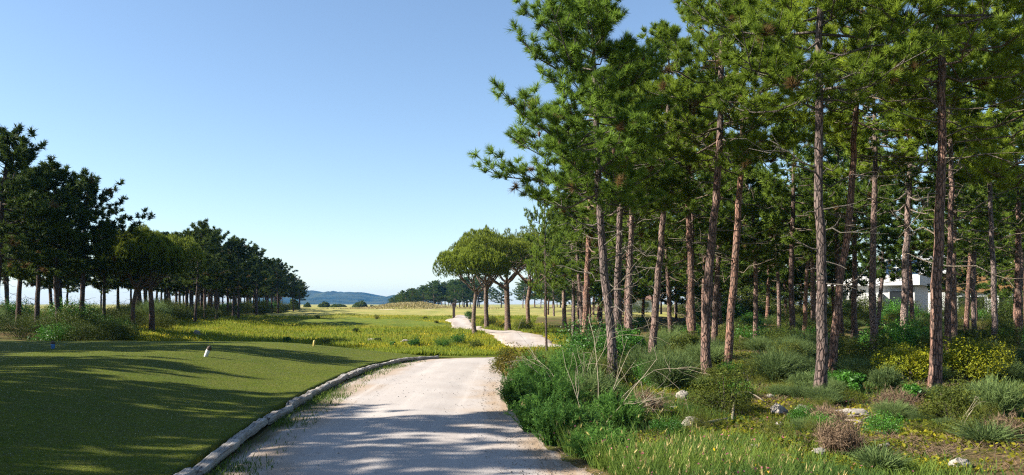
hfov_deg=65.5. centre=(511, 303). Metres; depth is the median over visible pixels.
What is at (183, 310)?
dark bush
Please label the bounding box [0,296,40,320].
leafy bush
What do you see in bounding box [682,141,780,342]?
pine tree
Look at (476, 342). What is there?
dark bush
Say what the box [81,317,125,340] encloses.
dark bush
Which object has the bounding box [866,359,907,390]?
broom bush
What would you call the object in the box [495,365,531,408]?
fennel plant
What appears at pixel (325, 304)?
bush
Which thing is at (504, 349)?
heath bush
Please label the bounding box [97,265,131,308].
pine tree
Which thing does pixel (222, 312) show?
dark bush
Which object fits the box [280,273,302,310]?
pine tree
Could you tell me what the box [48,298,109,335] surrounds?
dark bush
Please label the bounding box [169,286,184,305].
pine tree
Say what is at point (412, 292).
pine tree
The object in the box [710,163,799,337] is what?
pine tree
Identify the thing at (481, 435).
loose gravel
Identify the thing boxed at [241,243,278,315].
pine tree
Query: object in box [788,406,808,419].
heath bush
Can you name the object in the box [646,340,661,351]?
broom bush
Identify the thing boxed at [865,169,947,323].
pine tree
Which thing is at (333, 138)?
sky
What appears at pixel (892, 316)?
gorse bush
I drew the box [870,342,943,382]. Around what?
golden bush
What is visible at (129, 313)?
heath bush
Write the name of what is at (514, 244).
stone pine
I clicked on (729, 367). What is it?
leafy bush
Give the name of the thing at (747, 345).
broom bush
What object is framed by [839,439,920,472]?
grass tussock
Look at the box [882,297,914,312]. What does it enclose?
leafy bush
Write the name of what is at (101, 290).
pine tree
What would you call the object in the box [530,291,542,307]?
pine tree
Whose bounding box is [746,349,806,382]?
broom bush
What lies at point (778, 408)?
rock
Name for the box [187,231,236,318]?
pine tree
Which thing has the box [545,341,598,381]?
fennel plant
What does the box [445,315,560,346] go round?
gravel path
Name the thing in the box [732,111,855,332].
pine tree
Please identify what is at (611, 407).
fennel plant
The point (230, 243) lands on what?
pine tree
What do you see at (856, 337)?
broom bush
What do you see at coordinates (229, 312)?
heath bush
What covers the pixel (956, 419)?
heath bush
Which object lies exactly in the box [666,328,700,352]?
dark bush
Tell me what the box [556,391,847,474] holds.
straw seed heads
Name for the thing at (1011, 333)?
leafy bush
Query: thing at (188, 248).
stone pine
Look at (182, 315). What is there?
dark bush
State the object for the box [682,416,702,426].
rock
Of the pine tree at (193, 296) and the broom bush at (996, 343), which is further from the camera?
the pine tree at (193, 296)
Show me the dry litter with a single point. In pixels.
(935, 449)
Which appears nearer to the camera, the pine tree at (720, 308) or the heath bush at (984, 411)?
the heath bush at (984, 411)
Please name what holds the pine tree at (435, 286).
on the ground at (516, 310)
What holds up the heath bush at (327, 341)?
on the ground at (516, 310)
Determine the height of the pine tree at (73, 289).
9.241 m
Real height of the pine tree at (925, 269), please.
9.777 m
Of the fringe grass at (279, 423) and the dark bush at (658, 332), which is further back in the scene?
the dark bush at (658, 332)
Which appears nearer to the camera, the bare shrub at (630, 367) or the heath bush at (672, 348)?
the bare shrub at (630, 367)
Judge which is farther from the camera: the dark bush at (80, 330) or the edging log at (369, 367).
the dark bush at (80, 330)
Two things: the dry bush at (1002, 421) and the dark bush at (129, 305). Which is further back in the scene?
the dark bush at (129, 305)
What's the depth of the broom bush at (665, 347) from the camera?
22.77 m
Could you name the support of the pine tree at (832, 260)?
on the ground at (516, 310)
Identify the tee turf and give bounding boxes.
[0,341,497,474]
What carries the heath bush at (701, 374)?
on the ground at (516, 310)
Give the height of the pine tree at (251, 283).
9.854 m
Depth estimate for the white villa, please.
78.06 m
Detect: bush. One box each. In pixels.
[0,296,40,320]
[0,299,12,319]
[0,307,15,323]
[0,312,51,337]
[3,306,26,318]
[17,306,54,327]
[17,314,71,338]
[25,321,74,340]
[31,301,79,317]
[40,297,98,327]
[46,315,110,340]
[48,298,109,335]
[59,329,91,340]
[61,301,110,314]
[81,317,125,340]
[85,301,101,311]
[86,313,116,324]
[90,320,128,340]
[92,324,135,340]
[95,317,147,340]
[100,309,129,323]
[106,300,128,316]
[106,304,148,325]
[111,318,139,334]
[112,315,146,327]
[117,299,146,313]
[120,303,158,320]
[130,298,174,322]
[138,306,177,328]
[143,294,172,304]
[144,297,180,320]
[146,314,179,327]
[156,298,188,320]
[167,301,192,318]
[184,305,221,319]
[197,299,229,308]
[197,310,221,318]
[212,308,228,315]
[213,305,231,316]
[220,302,242,314]
[227,309,243,315]
[239,297,271,311]
[249,303,272,314]
[272,300,287,308]
[273,306,285,312]
[287,302,299,309]
[318,301,329,306]
[319,336,330,343]
[329,303,346,306]
[352,300,367,307]
[406,337,421,345]
[450,331,465,342]
[464,310,471,318]
[469,338,484,347]
[480,316,497,324]
[488,345,518,375]
[490,342,547,378]
[495,319,504,327]
[514,318,535,329]
[549,347,626,376]
[551,313,638,363]
[559,361,626,406]
[565,330,604,348]
[577,345,630,380]
[605,386,629,402]
[618,364,631,378]
[620,340,658,381]
[622,325,649,354]
[623,384,666,416]
[631,358,655,386]
[632,300,651,312]
[632,313,646,326]
[632,342,706,390]
[644,325,672,339]
[646,325,692,343]
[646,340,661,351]
[648,413,686,436]
[657,336,683,350]
[660,339,684,355]
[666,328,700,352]
[667,322,685,332]
[672,304,698,317]
[675,437,751,461]
[678,338,740,366]
[678,411,712,428]
[679,405,727,427]
[680,323,700,335]
[685,301,711,318]
[685,359,754,412]
[690,366,714,383]
[692,374,712,383]
[696,298,750,323]
[696,336,724,350]
[703,363,743,379]
[710,321,748,343]
[711,285,773,322]
[712,389,755,409]
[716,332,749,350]
[718,359,748,375]
[718,377,758,397]
[724,289,783,321]
[726,402,759,416]
[733,319,773,344]
[733,352,768,381]
[734,315,751,325]
[734,322,752,331]
[735,343,815,381]
[736,314,762,326]
[737,336,760,350]
[742,334,773,351]
[743,310,766,324]
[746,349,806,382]
[748,375,767,385]
[749,413,798,439]
[750,326,785,341]
[756,320,798,340]
[759,314,783,324]
[763,381,791,396]
[764,330,828,357]
[766,320,788,331]
[766,338,806,360]
[766,377,795,391]
[769,287,843,317]
[771,304,808,323]
[780,326,841,358]
[781,370,814,387]
[785,313,810,324]
[785,380,807,399]
[785,403,815,419]
[787,416,815,430]
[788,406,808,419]
[791,396,819,409]
[793,326,844,355]
[795,304,831,321]
[795,317,815,331]
[797,351,815,366]
[798,381,845,400]
[799,313,850,335]
[800,415,829,433]
[801,362,832,375]
[802,402,851,425]
[805,410,840,427]
[807,377,851,392]
[809,295,868,321]
[809,393,835,407]
[811,391,847,405]
[811,407,870,455]
[828,369,854,380]
[829,353,863,373]
[833,352,895,381]
[836,372,866,391]
[836,388,865,403]
[838,327,904,364]
[839,332,860,349]
[839,334,869,349]
[842,288,890,321]
[843,296,884,310]
[843,306,881,325]
[843,316,865,329]
[858,321,898,349]
[860,410,909,434]
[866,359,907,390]
[866,382,925,416]
[867,397,915,420]
[869,317,899,333]
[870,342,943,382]
[881,303,923,320]
[881,311,891,322]
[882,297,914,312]
[882,306,909,322]
[883,315,929,351]
[894,339,918,357]
[898,300,929,317]
[898,382,923,399]
[899,320,929,329]
[906,366,955,379]
[907,408,944,424]
[910,420,945,433]
[911,324,954,348]
[915,330,979,353]
[915,369,983,423]
[918,315,959,330]
[921,313,963,327]
[922,384,953,401]
[923,327,1023,382]
[925,289,997,318]
[933,415,963,427]
[939,406,1001,436]
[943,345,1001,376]
[954,366,1023,417]
[957,306,970,319]
[957,325,978,337]
[958,327,973,339]
[959,367,984,378]
[964,378,1000,396]
[966,315,1023,349]
[970,309,989,320]
[970,319,990,327]
[970,399,1001,420]
[973,342,996,357]
[974,336,1012,349]
[975,316,1023,336]
[977,410,1023,438]
[979,286,1023,320]
[980,356,1023,381]
[984,339,1008,349]
[985,313,1011,325]
[998,417,1023,437]
[999,324,1023,343]
[1008,332,1023,346]
[1010,338,1023,362]
[1013,347,1023,364]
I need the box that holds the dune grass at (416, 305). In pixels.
[300,301,511,309]
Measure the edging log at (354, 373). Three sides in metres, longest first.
1.605 x 0.146 x 0.134 m
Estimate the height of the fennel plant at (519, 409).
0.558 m
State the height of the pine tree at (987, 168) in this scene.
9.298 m
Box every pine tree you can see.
[0,122,85,284]
[0,161,95,332]
[0,167,82,327]
[1,243,18,276]
[1,260,30,298]
[2,153,120,328]
[2,205,31,307]
[11,166,156,319]
[23,258,79,307]
[41,228,91,308]
[45,257,88,303]
[62,217,147,315]
[85,256,116,307]
[87,230,102,304]
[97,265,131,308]
[106,276,158,303]
[113,272,162,304]
[114,272,145,302]
[146,232,175,301]
[147,231,194,301]
[148,231,199,305]
[161,227,217,317]
[168,217,229,321]
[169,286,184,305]
[172,264,213,307]
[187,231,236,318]
[192,277,213,307]
[198,289,207,309]
[200,289,230,307]
[206,228,241,319]
[206,243,240,307]
[213,238,267,315]
[217,236,266,317]
[218,260,247,311]
[231,261,260,315]
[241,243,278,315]
[241,263,271,313]
[247,258,275,311]
[260,271,287,311]
[263,257,280,303]
[266,257,299,312]
[267,278,283,312]
[278,265,294,296]
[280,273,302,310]
[290,280,306,307]
[291,280,307,304]
[396,290,409,302]
[399,291,412,302]
[407,288,420,301]
[414,286,431,301]
[422,280,444,303]
[424,280,448,303]
[432,281,452,305]
[441,280,465,306]
[444,287,459,304]
[450,280,472,306]
[455,278,476,306]
[463,275,491,306]
[465,0,693,381]
[467,279,489,306]
[480,284,496,306]
[490,282,512,307]
[511,281,534,307]
[514,277,533,307]
[521,269,558,315]
[523,182,564,351]
[523,209,615,347]
[524,192,637,309]
[528,200,599,332]
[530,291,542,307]
[531,277,557,302]
[535,129,645,335]
[536,274,575,315]
[542,200,613,331]
[544,53,698,359]
[556,289,576,315]
[561,68,700,335]
[562,260,622,325]
[565,289,596,304]
[570,258,597,323]
[584,180,678,338]
[590,217,655,325]
[595,293,599,321]
[596,217,648,312]
[599,18,734,352]
[609,226,654,299]
[625,200,706,331]
[633,223,675,319]
[634,0,825,374]
[634,146,757,333]
[635,177,746,326]
[645,83,758,337]
[646,280,673,313]
[651,0,825,365]
[660,268,685,320]
[662,232,702,303]
[664,170,769,317]
[669,0,960,391]
[673,294,700,303]
[676,248,750,324]
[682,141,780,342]
[695,180,780,293]
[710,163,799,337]
[724,172,809,324]
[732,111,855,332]
[738,270,781,304]
[740,284,774,301]
[741,183,815,328]
[753,230,816,323]
[757,0,989,373]
[770,265,816,316]
[771,168,844,332]
[778,168,858,331]
[781,129,900,341]
[787,216,851,307]
[796,139,904,339]
[802,0,1023,388]
[802,209,865,317]
[807,48,953,351]
[828,177,923,324]
[839,88,985,328]
[857,254,887,275]
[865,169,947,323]
[872,5,1022,352]
[892,141,1023,338]
[898,0,1023,258]
[912,170,1023,339]
[912,190,989,293]
[921,185,1014,330]
[926,40,1023,341]
[956,243,1001,320]
[957,113,1023,343]
[977,241,1023,320]
[982,190,1023,321]
[986,177,1023,313]
[988,228,1023,275]
[997,228,1012,285]
[1000,261,1022,292]
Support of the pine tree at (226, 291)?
on the ground at (516, 310)
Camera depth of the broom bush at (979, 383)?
12.64 m
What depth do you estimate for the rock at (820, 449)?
8.23 m
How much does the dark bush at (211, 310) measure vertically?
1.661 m
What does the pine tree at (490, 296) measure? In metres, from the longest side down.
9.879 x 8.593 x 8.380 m
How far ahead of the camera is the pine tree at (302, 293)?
197.84 m
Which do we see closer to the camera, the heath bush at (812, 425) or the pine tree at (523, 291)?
the heath bush at (812, 425)
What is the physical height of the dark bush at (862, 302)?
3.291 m
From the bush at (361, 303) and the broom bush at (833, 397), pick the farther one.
the bush at (361, 303)
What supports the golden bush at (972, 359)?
on the ground at (516, 310)
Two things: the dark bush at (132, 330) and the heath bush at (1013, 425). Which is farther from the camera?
the dark bush at (132, 330)
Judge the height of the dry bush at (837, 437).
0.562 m
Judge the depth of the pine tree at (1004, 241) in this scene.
35.74 m
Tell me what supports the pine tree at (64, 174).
on the ground at (516, 310)
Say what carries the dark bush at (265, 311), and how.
on the ground at (516, 310)
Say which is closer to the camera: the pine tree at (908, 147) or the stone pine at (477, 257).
the pine tree at (908, 147)
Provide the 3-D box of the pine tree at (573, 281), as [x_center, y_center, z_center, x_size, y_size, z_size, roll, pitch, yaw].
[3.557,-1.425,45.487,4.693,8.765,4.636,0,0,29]
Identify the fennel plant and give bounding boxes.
[430,334,453,346]
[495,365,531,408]
[503,392,549,431]
[505,347,564,389]
[512,365,591,412]
[521,391,590,446]
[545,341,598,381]
[548,400,613,434]
[558,417,640,459]
[579,386,654,428]
[608,440,681,461]
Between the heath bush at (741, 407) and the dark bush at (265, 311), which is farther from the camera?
the dark bush at (265, 311)
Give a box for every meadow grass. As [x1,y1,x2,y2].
[56,313,576,354]
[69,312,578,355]
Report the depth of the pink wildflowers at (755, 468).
7.17 m
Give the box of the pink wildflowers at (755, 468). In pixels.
[554,400,993,474]
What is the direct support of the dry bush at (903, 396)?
on the ground at (516, 310)
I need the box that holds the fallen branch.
[731,391,765,419]
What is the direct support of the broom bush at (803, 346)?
on the ground at (516, 310)
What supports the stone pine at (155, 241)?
on the ground at (516, 310)
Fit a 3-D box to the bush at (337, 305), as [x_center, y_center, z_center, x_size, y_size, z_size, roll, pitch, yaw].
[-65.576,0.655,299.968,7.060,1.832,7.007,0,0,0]
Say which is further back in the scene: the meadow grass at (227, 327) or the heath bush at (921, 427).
the meadow grass at (227, 327)
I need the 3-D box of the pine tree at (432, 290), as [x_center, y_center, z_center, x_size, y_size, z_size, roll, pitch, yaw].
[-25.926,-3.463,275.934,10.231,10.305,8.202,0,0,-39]
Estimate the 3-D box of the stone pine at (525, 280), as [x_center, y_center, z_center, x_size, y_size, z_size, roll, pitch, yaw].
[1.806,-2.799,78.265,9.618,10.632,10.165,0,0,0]
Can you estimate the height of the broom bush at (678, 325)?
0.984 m
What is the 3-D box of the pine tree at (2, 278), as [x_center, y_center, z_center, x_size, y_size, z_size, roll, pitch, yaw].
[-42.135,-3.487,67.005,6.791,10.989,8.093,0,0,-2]
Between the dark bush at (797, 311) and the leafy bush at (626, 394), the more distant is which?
the dark bush at (797, 311)
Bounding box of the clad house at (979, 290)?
[919,256,1023,318]
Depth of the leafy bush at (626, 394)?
12.24 m
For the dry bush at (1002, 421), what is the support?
on the ground at (516, 310)
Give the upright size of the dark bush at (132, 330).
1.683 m
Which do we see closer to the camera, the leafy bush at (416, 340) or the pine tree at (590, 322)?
the leafy bush at (416, 340)
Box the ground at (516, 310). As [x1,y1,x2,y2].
[0,304,1023,474]
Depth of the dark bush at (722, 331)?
41.40 m
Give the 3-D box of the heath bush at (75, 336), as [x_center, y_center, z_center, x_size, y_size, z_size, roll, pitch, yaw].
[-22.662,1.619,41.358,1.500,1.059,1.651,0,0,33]
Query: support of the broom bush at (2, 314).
on the ground at (516, 310)
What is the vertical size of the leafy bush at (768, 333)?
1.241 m
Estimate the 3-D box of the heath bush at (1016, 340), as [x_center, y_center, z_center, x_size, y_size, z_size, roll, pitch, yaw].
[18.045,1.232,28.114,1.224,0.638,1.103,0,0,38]
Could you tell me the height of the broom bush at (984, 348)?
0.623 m
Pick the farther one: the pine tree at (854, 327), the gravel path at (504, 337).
the gravel path at (504, 337)
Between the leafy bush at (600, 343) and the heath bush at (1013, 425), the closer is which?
the heath bush at (1013, 425)
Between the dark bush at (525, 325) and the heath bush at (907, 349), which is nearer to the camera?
the heath bush at (907, 349)
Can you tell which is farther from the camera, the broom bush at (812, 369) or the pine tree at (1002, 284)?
the pine tree at (1002, 284)
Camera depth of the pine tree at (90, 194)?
46.75 m
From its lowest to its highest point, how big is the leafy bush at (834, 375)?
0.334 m
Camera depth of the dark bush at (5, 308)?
57.55 m
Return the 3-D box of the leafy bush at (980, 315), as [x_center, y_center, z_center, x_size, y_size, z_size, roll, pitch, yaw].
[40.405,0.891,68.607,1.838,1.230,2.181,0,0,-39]
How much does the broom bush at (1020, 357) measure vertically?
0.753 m
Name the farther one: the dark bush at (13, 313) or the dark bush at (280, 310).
the dark bush at (280, 310)
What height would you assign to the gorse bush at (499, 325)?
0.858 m
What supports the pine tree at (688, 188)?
on the ground at (516, 310)
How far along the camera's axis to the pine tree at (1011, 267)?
47.59 m
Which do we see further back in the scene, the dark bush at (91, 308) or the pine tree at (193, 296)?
the pine tree at (193, 296)
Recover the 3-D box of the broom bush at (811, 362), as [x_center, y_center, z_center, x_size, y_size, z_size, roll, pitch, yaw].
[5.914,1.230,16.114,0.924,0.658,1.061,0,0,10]
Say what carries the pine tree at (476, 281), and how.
on the ground at (516, 310)
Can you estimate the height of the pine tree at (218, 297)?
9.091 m
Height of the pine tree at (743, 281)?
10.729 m
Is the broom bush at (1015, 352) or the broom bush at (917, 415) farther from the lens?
the broom bush at (1015, 352)
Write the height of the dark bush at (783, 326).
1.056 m
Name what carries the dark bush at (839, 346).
on the ground at (516, 310)
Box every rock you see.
[675,390,689,398]
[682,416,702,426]
[770,403,787,414]
[812,447,824,455]
[835,408,869,416]
[948,457,970,467]
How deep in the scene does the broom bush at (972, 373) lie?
16.04 m
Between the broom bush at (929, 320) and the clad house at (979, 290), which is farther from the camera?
the clad house at (979, 290)
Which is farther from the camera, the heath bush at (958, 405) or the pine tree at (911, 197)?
the pine tree at (911, 197)
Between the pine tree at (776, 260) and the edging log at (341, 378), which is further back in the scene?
the pine tree at (776, 260)
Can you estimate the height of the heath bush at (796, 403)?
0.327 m
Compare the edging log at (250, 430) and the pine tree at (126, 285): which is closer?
the edging log at (250, 430)
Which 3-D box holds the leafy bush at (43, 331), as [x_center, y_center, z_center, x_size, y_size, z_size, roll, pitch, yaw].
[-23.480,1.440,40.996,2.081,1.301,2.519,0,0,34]
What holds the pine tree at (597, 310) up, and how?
on the ground at (516, 310)
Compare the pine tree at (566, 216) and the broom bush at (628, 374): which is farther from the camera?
the pine tree at (566, 216)
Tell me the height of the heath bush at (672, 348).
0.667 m
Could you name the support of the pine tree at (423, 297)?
on the ground at (516, 310)
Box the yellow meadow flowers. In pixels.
[145,313,548,350]
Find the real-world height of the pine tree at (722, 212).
10.196 m
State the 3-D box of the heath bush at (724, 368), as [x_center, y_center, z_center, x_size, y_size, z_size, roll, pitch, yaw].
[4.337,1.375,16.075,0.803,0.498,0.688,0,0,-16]
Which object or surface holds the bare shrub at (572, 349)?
on the ground at (516, 310)
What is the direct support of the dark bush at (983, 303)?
on the ground at (516, 310)
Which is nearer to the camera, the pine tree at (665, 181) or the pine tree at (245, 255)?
the pine tree at (665, 181)
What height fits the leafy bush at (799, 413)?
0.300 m
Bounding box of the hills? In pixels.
[251,290,436,304]
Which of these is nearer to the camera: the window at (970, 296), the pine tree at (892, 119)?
the pine tree at (892, 119)
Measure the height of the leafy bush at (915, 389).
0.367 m
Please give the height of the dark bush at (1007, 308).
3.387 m
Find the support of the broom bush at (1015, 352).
on the ground at (516, 310)
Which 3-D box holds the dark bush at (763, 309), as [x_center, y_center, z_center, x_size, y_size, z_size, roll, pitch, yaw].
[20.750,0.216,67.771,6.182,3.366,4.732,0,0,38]
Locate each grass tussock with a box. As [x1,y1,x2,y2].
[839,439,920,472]
[940,416,1023,445]
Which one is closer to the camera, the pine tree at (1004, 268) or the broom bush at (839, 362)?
the broom bush at (839, 362)
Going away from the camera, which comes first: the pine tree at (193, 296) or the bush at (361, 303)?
the pine tree at (193, 296)
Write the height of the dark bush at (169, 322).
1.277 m
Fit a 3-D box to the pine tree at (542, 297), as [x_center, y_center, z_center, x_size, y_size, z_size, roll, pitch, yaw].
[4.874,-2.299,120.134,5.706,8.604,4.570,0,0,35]
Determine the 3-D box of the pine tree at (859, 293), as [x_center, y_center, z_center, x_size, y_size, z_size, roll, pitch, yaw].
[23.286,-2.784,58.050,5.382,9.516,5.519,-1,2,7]
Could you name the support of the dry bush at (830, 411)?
on the ground at (516, 310)
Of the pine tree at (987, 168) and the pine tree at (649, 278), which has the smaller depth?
the pine tree at (987, 168)
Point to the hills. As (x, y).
(329, 297)
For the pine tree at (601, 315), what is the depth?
67.28 m
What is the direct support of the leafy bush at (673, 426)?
on the ground at (516, 310)
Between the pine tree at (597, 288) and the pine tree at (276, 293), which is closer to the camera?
the pine tree at (597, 288)
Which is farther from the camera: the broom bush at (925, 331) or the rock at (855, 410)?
the broom bush at (925, 331)
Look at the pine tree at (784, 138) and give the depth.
18.55 m
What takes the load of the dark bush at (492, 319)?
on the ground at (516, 310)
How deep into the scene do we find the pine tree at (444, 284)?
273.57 m
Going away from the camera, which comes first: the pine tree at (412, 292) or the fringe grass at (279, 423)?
the fringe grass at (279, 423)
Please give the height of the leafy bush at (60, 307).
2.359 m
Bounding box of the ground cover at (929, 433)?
[587,345,1023,472]
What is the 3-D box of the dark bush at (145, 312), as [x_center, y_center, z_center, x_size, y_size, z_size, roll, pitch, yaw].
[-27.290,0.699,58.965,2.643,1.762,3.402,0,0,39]
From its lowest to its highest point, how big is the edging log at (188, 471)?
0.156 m
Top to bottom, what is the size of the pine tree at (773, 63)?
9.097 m
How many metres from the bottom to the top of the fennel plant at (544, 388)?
0.808 m
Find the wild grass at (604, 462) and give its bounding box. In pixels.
[517,346,1023,474]
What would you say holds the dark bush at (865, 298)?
on the ground at (516, 310)
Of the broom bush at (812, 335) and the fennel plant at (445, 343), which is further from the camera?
the fennel plant at (445, 343)
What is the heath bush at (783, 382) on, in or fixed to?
on the ground at (516, 310)
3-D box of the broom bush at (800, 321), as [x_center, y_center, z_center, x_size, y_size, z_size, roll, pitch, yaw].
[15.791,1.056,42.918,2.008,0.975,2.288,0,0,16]
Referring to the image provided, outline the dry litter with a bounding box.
[618,348,1023,470]
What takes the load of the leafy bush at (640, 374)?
on the ground at (516, 310)
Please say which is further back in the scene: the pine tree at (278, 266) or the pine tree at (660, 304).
the pine tree at (278, 266)
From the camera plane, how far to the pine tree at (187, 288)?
71.17 m
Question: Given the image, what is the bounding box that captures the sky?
[0,0,1023,303]
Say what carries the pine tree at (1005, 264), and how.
on the ground at (516, 310)
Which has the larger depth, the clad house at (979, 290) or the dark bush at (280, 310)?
the dark bush at (280, 310)
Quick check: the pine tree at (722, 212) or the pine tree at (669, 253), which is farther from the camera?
the pine tree at (669, 253)
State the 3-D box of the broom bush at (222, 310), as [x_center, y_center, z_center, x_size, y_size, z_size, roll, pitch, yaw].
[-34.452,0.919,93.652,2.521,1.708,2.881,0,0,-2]
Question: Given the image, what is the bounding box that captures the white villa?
[816,260,930,314]
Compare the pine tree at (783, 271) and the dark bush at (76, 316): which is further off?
the pine tree at (783, 271)
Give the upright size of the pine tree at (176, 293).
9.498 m
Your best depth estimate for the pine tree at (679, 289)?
62.41 m
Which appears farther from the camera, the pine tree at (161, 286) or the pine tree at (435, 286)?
the pine tree at (435, 286)
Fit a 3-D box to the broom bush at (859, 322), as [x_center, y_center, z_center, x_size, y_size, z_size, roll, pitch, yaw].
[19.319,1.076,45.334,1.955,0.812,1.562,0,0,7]
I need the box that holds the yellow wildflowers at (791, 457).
[558,422,901,474]
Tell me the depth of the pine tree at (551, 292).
108.73 m
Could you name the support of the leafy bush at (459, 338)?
on the ground at (516, 310)
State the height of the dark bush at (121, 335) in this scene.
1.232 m
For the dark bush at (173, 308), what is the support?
on the ground at (516, 310)
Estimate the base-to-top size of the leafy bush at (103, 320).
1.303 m
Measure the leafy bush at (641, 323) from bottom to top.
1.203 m
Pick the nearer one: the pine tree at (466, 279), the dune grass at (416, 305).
the dune grass at (416, 305)
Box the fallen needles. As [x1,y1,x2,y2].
[223,361,600,474]
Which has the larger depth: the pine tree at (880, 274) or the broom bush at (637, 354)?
the pine tree at (880, 274)
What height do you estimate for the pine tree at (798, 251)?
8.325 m
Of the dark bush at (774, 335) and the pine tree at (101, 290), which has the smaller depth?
the dark bush at (774, 335)
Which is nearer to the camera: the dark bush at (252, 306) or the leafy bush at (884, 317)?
the leafy bush at (884, 317)
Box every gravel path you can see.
[207,357,590,474]
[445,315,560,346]
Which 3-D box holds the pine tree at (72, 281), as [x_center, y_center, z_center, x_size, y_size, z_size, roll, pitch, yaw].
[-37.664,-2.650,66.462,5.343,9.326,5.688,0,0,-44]
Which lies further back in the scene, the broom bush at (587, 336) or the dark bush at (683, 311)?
the dark bush at (683, 311)
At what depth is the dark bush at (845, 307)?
67.06 m
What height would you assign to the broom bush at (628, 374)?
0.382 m
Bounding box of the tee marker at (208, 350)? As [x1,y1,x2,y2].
[204,346,211,356]
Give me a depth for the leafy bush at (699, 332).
48.60 m
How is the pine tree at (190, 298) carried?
on the ground at (516, 310)
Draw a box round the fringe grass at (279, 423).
[204,360,425,474]
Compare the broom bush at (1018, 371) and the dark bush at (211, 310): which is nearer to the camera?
the broom bush at (1018, 371)
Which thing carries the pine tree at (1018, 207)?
on the ground at (516, 310)
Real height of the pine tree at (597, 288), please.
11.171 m
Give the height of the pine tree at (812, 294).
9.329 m
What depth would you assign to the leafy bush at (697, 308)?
74.15 m
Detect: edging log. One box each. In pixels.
[174,467,195,474]
[193,439,240,474]
[228,418,267,444]
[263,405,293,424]
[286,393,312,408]
[306,383,330,396]
[325,374,347,386]
[346,368,362,378]
[362,364,378,371]
[378,360,394,366]
[394,357,414,363]
[414,355,438,360]
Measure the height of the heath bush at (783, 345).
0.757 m
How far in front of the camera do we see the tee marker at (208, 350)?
18.12 m
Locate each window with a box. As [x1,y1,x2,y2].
[889,290,901,306]
[958,296,985,311]
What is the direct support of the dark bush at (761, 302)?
on the ground at (516, 310)
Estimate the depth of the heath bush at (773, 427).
9.08 m
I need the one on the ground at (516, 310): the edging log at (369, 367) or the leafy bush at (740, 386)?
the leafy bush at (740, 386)
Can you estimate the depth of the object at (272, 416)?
11.45 m
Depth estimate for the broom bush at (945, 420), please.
10.01 m
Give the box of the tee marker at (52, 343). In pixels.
[50,341,54,348]
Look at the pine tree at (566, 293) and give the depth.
108.08 m
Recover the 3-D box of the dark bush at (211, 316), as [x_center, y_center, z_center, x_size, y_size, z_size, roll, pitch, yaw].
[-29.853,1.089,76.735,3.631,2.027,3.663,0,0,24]
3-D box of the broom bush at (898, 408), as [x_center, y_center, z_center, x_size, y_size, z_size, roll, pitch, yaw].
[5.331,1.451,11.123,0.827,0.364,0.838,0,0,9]
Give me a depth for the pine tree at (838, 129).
16.16 m
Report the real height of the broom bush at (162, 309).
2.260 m
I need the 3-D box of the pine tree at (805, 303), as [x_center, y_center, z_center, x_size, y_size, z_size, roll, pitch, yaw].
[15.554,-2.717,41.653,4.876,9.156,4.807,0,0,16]
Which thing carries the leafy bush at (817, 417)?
on the ground at (516, 310)
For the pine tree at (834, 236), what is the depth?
32.51 m
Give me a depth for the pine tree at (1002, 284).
71.28 m
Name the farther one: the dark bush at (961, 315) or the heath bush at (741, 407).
the dark bush at (961, 315)
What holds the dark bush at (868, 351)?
on the ground at (516, 310)
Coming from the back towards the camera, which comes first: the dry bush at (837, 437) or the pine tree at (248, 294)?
the pine tree at (248, 294)
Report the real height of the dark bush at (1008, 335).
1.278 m
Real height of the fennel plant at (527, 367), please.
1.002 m
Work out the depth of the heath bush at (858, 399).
12.66 m
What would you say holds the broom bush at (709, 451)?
on the ground at (516, 310)
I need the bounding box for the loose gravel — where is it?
[245,368,602,474]
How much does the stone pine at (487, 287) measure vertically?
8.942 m
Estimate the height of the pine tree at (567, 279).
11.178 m
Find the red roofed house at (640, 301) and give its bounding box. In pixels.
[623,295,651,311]
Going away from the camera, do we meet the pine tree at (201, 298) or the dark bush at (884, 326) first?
the dark bush at (884, 326)
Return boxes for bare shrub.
[497,307,666,382]
[562,249,705,420]
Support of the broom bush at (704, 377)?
on the ground at (516, 310)
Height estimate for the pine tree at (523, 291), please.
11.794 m
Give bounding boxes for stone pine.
[92,226,180,327]
[101,223,206,331]
[432,239,511,332]
[441,227,561,330]
[454,224,527,327]
[497,225,544,323]
[519,230,570,324]
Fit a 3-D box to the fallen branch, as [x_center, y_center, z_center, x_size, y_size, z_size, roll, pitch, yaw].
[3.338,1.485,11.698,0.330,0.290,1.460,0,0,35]
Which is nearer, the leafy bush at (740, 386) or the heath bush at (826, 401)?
the heath bush at (826, 401)
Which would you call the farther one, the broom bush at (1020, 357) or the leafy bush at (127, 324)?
the leafy bush at (127, 324)
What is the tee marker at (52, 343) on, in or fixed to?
on the tee turf
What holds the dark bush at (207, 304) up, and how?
on the ground at (516, 310)
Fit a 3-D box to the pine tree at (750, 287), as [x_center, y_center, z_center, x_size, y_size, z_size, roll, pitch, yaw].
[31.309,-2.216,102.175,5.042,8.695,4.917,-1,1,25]
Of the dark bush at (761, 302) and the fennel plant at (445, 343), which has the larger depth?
the dark bush at (761, 302)
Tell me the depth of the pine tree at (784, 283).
58.22 m
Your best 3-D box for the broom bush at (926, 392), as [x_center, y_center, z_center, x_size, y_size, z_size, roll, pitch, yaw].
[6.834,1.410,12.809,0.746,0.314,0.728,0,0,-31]
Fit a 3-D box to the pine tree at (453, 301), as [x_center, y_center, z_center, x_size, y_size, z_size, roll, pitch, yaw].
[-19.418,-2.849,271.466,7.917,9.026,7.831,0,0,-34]
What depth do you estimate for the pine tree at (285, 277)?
157.95 m

